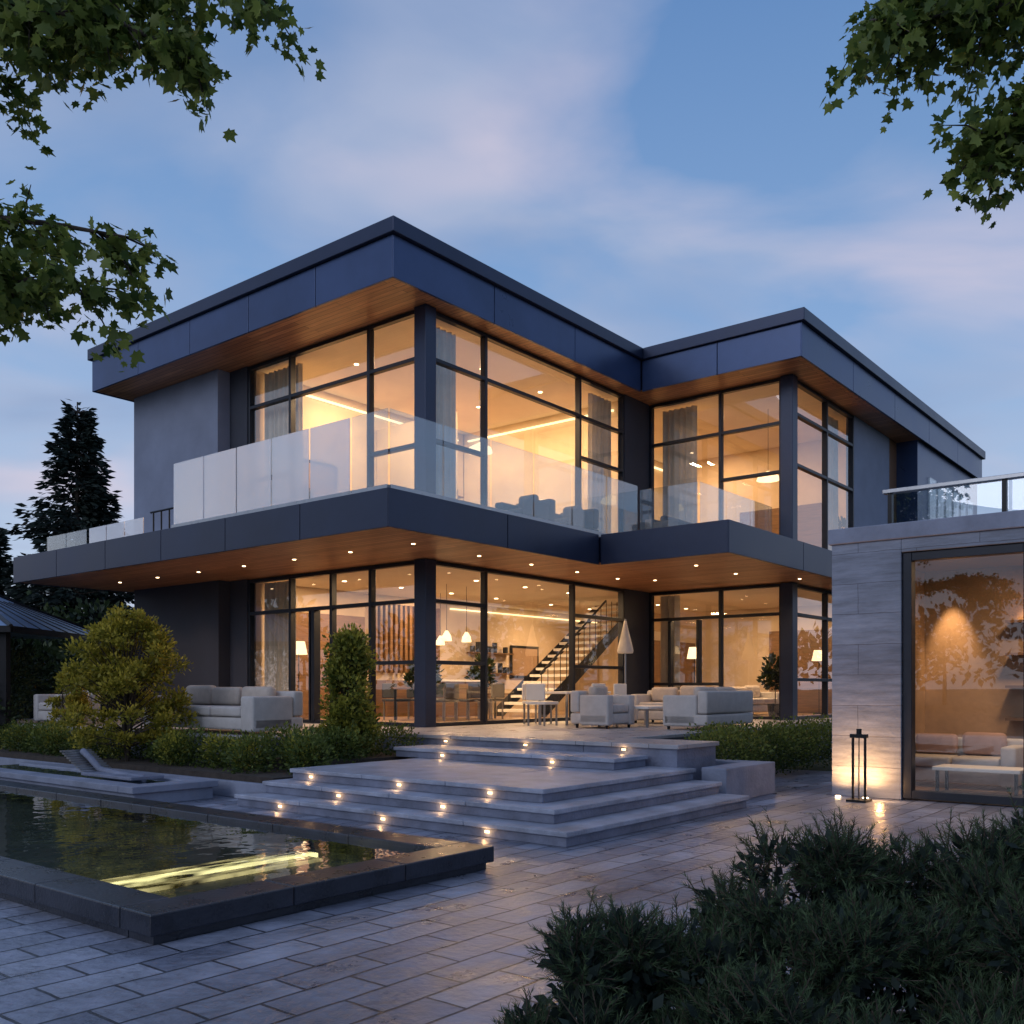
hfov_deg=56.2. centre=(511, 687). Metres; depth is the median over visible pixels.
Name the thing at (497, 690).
dining chair
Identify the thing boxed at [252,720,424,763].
spreading shrub
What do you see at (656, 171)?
sky
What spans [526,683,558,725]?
outdoor chair
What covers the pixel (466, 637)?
pendant lamp
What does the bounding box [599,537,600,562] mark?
balcony slab
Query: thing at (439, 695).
dining chair
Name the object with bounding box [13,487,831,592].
balcony fascia panels
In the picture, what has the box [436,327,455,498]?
curtain
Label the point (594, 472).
railing clear glass
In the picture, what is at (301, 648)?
floor lamp
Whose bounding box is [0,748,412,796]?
planting bed
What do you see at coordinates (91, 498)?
spruce tree
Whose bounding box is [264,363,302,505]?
curtain
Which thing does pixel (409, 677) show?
potted plant
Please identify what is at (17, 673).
garden shrub
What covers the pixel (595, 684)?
outdoor chair
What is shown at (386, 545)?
balcony soffit
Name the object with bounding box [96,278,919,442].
roof soffit
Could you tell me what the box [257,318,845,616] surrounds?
interior ceilings
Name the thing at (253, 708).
outdoor sofa
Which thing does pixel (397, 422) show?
cove leds
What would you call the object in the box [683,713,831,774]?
boxwood hedge
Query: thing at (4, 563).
spruce tree
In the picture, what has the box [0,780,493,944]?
reflecting pool
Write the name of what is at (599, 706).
terrace armchair
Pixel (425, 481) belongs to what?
corner columns
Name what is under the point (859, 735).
bollard lamp
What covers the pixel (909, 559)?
window frame
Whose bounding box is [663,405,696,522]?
curtain
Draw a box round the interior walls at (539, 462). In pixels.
[255,371,845,712]
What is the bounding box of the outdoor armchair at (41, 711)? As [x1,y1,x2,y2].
[34,687,99,723]
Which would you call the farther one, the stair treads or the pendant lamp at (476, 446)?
the stair treads
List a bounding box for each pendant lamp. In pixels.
[436,593,444,644]
[442,584,451,640]
[462,586,470,641]
[469,442,492,454]
[756,471,778,482]
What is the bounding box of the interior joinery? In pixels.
[296,495,831,718]
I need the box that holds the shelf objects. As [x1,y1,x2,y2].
[457,489,508,672]
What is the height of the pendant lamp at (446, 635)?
1.330 m
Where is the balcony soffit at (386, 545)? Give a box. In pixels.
[20,527,831,592]
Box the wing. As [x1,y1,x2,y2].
[896,440,976,522]
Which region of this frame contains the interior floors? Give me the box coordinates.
[320,710,831,722]
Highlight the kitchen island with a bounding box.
[410,680,479,716]
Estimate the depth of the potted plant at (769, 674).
23.21 m
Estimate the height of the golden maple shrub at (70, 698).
1.638 m
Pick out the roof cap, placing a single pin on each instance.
(400, 228)
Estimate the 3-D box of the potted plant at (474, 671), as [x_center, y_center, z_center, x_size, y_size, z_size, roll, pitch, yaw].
[-0.848,-0.159,27.115,0.828,1.778,0.891,0,0,39]
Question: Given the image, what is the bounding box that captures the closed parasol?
[617,619,633,683]
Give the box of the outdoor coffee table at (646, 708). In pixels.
[615,705,662,727]
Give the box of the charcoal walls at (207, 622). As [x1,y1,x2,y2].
[134,366,648,717]
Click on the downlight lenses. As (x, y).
(449, 593)
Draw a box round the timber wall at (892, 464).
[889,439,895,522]
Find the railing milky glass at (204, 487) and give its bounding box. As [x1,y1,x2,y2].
[89,418,349,542]
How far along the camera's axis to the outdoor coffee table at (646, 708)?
18.22 m
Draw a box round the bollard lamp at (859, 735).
[835,729,871,802]
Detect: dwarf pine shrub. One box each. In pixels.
[490,883,864,1023]
[679,804,1023,1023]
[898,783,1023,1023]
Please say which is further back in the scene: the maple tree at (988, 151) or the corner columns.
the corner columns
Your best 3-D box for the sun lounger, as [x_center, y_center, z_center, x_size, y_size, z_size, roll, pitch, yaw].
[-5.706,1.083,13.587,2.010,0.390,0.490,0,0,39]
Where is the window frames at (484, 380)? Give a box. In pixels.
[248,310,853,726]
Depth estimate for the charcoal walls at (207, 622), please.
22.80 m
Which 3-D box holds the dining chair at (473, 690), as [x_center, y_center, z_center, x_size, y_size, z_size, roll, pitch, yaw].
[-1.001,0.310,21.831,0.490,0.840,0.480,0,0,39]
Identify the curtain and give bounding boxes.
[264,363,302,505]
[264,581,288,690]
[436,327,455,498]
[588,393,610,533]
[661,595,679,689]
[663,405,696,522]
[828,415,837,550]
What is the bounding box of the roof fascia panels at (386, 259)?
[92,234,981,477]
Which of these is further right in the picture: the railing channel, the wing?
the wing
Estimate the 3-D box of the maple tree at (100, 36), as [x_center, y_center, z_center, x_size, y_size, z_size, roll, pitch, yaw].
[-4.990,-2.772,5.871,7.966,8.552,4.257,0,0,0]
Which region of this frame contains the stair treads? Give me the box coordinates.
[498,605,617,712]
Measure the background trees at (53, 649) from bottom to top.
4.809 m
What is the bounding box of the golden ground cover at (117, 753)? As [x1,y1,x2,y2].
[0,722,320,770]
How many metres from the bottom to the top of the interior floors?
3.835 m
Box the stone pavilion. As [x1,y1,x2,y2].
[828,472,1023,806]
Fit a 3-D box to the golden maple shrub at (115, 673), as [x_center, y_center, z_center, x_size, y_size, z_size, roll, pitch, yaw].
[-6.236,-0.110,15.774,2.213,2.626,2.234,0,0,5]
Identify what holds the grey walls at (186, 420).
on the balcony deck
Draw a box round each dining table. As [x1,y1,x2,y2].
[392,687,495,719]
[538,691,610,724]
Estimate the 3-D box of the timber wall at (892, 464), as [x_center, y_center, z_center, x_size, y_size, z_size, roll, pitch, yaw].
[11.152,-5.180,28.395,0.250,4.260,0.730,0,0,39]
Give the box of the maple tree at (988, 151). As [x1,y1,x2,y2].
[819,0,1023,228]
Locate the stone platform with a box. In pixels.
[0,762,217,802]
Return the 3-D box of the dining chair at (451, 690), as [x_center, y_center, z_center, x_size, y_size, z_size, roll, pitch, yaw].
[-1.501,0.310,21.208,0.490,0.840,0.480,0,0,39]
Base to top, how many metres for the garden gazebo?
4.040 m
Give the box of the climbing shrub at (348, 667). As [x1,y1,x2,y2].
[316,622,384,756]
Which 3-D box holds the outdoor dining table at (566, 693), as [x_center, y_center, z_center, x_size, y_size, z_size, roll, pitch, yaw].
[1.296,0.410,19.988,0.800,0.680,1.600,0,0,39]
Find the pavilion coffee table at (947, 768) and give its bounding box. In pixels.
[932,764,1022,795]
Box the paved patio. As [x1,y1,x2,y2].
[0,768,1023,1023]
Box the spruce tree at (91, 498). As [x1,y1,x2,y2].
[0,399,133,717]
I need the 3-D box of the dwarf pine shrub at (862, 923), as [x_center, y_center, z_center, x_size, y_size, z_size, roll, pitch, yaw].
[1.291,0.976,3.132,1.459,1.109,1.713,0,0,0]
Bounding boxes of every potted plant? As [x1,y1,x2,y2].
[402,657,445,694]
[464,653,497,707]
[756,652,778,715]
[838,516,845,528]
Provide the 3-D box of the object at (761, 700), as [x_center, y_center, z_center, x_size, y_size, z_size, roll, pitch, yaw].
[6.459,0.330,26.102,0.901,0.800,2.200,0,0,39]
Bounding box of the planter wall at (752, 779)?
[702,759,774,797]
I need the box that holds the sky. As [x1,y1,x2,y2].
[0,0,1023,608]
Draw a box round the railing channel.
[171,484,606,535]
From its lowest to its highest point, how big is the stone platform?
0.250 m
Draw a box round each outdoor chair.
[522,684,551,723]
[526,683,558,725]
[574,683,605,725]
[613,684,626,724]
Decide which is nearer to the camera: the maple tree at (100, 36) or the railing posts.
the maple tree at (100, 36)
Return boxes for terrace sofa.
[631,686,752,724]
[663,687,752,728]
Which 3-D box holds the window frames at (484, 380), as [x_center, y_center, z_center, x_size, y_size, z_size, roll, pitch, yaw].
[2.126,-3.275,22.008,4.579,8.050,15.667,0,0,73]
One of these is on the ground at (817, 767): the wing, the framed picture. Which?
the wing
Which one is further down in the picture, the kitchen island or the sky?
the kitchen island
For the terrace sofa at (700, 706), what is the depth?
17.21 m
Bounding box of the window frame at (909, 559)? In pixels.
[903,543,1023,806]
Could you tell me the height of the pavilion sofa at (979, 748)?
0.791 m
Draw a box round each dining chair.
[382,683,410,719]
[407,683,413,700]
[436,683,458,720]
[436,684,456,717]
[455,683,479,719]
[478,683,504,719]
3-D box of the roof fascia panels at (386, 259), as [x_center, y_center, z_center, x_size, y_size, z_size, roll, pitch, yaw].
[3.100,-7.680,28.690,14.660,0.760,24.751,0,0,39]
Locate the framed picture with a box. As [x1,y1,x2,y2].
[510,645,538,677]
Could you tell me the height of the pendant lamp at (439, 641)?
1.330 m
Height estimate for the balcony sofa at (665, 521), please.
0.790 m
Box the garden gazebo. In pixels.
[0,595,110,743]
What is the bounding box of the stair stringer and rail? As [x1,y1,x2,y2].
[497,600,617,716]
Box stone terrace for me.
[17,716,831,779]
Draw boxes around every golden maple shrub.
[43,667,94,725]
[52,602,198,760]
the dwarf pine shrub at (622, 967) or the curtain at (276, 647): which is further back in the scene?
the curtain at (276, 647)
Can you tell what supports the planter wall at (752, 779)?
on the paved patio
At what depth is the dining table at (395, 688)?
21.68 m
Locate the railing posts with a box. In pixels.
[150,507,173,530]
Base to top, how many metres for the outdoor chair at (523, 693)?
0.840 m
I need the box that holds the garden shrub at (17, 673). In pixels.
[0,636,58,735]
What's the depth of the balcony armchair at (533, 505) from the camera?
18.79 m
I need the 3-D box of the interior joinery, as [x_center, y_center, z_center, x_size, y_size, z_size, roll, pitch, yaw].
[1.326,-2.335,27.166,4.591,6.130,15.754,0,0,70]
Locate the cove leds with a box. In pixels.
[306,395,662,622]
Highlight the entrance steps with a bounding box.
[234,740,749,846]
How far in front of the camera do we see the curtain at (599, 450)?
23.65 m
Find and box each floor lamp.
[296,641,306,718]
[687,647,695,682]
[812,650,821,713]
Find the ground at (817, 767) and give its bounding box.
[776,757,831,771]
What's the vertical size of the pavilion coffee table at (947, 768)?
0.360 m
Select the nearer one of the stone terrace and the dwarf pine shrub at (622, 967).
the dwarf pine shrub at (622, 967)
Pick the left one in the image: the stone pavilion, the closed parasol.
the closed parasol
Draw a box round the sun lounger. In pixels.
[60,748,163,781]
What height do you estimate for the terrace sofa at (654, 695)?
0.800 m
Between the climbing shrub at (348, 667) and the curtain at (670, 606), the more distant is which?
the curtain at (670, 606)
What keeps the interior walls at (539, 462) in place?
on the stone terrace
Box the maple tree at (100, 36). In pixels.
[0,0,326,371]
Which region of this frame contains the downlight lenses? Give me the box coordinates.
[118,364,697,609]
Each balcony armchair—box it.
[495,494,554,520]
[553,505,598,531]
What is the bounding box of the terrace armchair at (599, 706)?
[571,686,633,728]
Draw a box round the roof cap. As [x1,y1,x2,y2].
[87,215,985,459]
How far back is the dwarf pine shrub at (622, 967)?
2.98 m
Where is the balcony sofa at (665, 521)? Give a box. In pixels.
[645,515,692,528]
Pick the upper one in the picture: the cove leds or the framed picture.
the cove leds
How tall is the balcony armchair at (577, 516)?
0.767 m
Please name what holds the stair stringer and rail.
on the interior floors
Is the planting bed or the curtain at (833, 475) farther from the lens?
the curtain at (833, 475)
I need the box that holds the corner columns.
[414,303,797,726]
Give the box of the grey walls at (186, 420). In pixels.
[134,369,888,532]
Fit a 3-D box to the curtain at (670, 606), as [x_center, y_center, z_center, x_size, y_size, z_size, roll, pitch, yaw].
[4.088,-0.840,24.864,0.550,3.120,0.130,0,0,39]
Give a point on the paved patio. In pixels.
(450, 950)
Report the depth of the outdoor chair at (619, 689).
19.69 m
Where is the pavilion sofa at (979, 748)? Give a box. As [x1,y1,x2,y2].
[915,732,1022,791]
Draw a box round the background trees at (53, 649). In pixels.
[11,597,133,716]
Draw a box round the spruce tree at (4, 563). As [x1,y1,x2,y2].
[0,527,45,702]
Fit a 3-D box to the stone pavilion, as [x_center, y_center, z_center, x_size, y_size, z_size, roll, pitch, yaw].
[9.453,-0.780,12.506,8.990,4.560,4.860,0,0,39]
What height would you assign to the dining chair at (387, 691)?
0.840 m
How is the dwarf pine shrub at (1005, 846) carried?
on the planting bed
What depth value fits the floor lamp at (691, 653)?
25.01 m
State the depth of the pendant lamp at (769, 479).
24.81 m
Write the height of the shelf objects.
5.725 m
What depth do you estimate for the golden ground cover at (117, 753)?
14.63 m
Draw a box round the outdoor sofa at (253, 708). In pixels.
[143,685,302,735]
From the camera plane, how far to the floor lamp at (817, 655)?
26.99 m
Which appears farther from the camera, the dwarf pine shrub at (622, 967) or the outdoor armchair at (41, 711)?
the outdoor armchair at (41, 711)
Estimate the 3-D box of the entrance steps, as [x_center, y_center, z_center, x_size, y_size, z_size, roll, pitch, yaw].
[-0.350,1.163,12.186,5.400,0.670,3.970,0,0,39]

